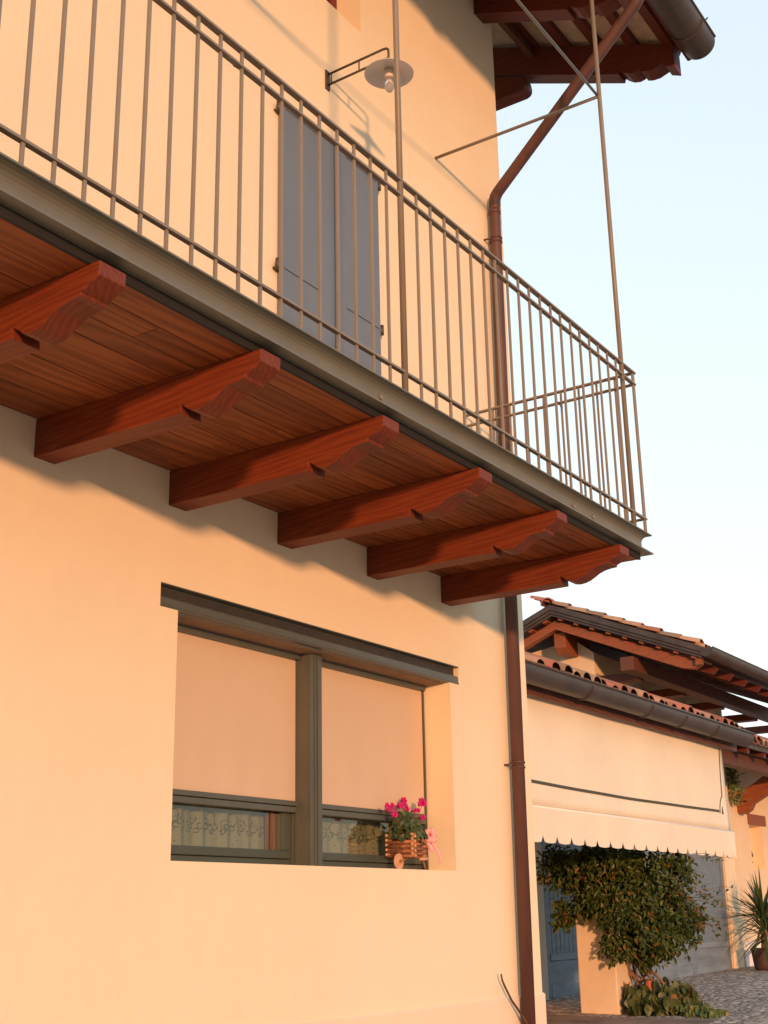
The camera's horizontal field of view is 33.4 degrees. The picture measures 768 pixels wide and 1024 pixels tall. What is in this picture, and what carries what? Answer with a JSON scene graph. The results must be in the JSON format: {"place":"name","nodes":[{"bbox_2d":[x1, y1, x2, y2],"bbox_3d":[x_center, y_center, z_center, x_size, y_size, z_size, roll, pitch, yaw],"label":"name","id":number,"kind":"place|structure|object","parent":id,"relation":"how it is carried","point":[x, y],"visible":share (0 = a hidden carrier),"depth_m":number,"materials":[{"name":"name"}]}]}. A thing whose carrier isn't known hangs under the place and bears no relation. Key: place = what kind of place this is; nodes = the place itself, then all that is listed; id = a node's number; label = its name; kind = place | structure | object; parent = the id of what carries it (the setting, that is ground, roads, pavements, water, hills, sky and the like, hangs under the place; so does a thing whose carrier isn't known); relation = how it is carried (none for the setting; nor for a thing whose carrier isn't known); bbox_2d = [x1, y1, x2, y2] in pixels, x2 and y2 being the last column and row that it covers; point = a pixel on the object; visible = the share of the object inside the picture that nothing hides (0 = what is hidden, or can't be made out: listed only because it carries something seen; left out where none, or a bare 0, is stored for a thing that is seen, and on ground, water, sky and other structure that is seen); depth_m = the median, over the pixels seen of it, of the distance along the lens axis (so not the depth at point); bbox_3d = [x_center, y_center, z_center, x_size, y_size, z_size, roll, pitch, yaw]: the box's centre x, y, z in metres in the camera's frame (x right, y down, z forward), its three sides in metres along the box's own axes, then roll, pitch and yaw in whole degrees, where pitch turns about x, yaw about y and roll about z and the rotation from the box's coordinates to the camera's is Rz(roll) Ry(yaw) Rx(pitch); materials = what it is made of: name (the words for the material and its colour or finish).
{"place":"outdoors","nodes":[
{"label":"outdoors","id":0,"kind":"place"},
{"bbox_2d":[546,1014,714,1023],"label":"path","id":1,"kind":"structure","parent":0,"point":[560,1019],"depth_m":11.30,"materials":[{"name":"stone"}]},
{"bbox_2d":[496,0,767,737],"label":"sky","id":2,"kind":"structure","parent":0,"point":[687,153],"materials":[{"name":"blue"}]},
{"bbox_2d":[546,966,767,1023],"bbox_3d":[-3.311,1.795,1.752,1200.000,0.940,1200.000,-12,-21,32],"label":"ground","id":3,"kind":"structure","parent":0,"point":[740,995],"depth_m":13.54,"materials":[{"name":"grey stone"}]},
{"bbox_2d":[0,0,715,1023],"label":"house","id":4,"kind":"structure","parent":3,"relation":"on","point":[292,526],"depth_m":6.38,"materials":[{"name":"beige paint"}]},
{"bbox_2d":[170,795,423,869],"bbox_3d":[-0.546,1.373,6.953,0.244,1.600,2.672,-12,-21,32],"label":"window","id":5,"kind":"structure","parent":4,"relation":"in","point":[199,833],"depth_m":6.64,"materials":[{"name":"glass"}]},
{"bbox_2d":[327,0,336,9],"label":"upper window","id":6,"kind":"structure","parent":4,"relation":"in","point":[333,2],"depth_m":8.68,"materials":[{"name":"wood"}]},
{"bbox_2d":[325,47,413,92],"bbox_3d":[-0.101,-2.659,7.833,0.612,0.343,0.300,-12,-21,32],"label":"wall lamp","id":7,"kind":"object","parent":4,"relation":"attached to","point":[379,73],"visible":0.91,"depth_m":7.77,"materials":[{"name":"metal"}]},
{"bbox_2d":[385,827,440,869],"bbox_3d":[0.148,1.932,7.360,0.273,0.240,0.248,-12,-21,32],"label":"planter wagon","id":8,"kind":"object","parent":4,"relation":"on","point":[398,852],"visible":0.98,"depth_m":7.35,"materials":[{"name":"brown wood"}]},
{"bbox_2d":[384,797,427,843],"bbox_3d":[0.126,1.781,7.407,0.260,0.278,0.510,-1,-18,-1],"label":"cyclamen","id":9,"kind":"object","parent":8,"relation":"in","point":[402,828],"visible":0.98,"depth_m":7.38,"materials":[{"name":"green plant"}]},
{"bbox_2d":[500,974,528,1023],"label":"twig","id":10,"kind":"object","parent":3,"relation":"on","point":[517,1008],"visible":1,"depth_m":7.76,"materials":[{"name":"brown wood"}]},
{"bbox_2d":[574,878,631,1014],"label":"pillar","id":11,"kind":"structure","parent":3,"relation":"on","point":[601,987],"depth_m":12.11,"materials":[{"name":"paint"}]},
{"bbox_2d":[535,843,733,992],"bbox_3d":[2.394,3.923,12.234,1.927,1.586,1.071,-6,-18,16],"label":"climbing plant","id":12,"kind":"object","parent":3,"relation":"on","point":[659,925],"visible":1,"depth_m":12.10,"materials":[{"name":"green plant"}]},
{"bbox_2d":[523,595,767,733],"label":"barn","id":13,"kind":"structure","parent":3,"relation":"on","point":[697,673],"depth_m":24.92,"materials":[{"name":"paint"}]},
{"bbox_2d":[524,651,767,999],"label":"gate building","id":14,"kind":"structure","parent":3,"relation":"on","point":[567,685],"depth_m":14.27,"materials":[{"name":"paint"}]},
{"bbox_2d":[527,696,736,857],"bbox_3d":[2.214,2.408,11.487,0.038,1.211,5.232,-12,-21,32],"label":"drop awning","id":15,"kind":"object","parent":14,"relation":"attached to","point":[604,782],"visible":0.77,"depth_m":11.32,"materials":[{"name":"beige fabric"}]},
{"bbox_2d":[726,767,750,805],"bbox_3d":[5.672,4.155,19.756,0.259,0.812,1.445,-17,-24,41],"label":"wall vine","id":16,"kind":"object","parent":14,"relation":"attached to","point":[731,775],"depth_m":19.32,"materials":[{"name":"green plant"}]},
{"bbox_2d":[645,980,652,990],"bbox_3d":[2.483,4.441,11.982,0.084,0.112,0.084,-12,-21,32],"label":"terracotta pot","id":17,"kind":"object","parent":3,"relation":"on","point":[649,983],"visible":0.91,"depth_m":11.96,"materials":[{"name":"orange ceramic"}]},
{"bbox_2d":[621,976,701,1015],"bbox_3d":[2.579,4.555,12.011,0.858,0.372,0.660,5,-19,-19],"label":"succulent","id":18,"kind":"object","parent":3,"relation":"on","point":[641,999],"visible":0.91,"depth_m":11.83,"materials":[{"name":"green plant"}]},
{"bbox_2d":[656,1000,728,1018],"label":"houseleeks","id":19,"kind":"object","parent":3,"relation":"on","point":[707,1010],"visible":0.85,"depth_m":11.69,"materials":[{"name":"green plant"}]},
{"bbox_2d":[717,865,767,969],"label":"yucca","id":20,"kind":"object","parent":3,"relation":"on","point":[759,907],"visible":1,"depth_m":17.97,"materials":[{"name":"green plant"}]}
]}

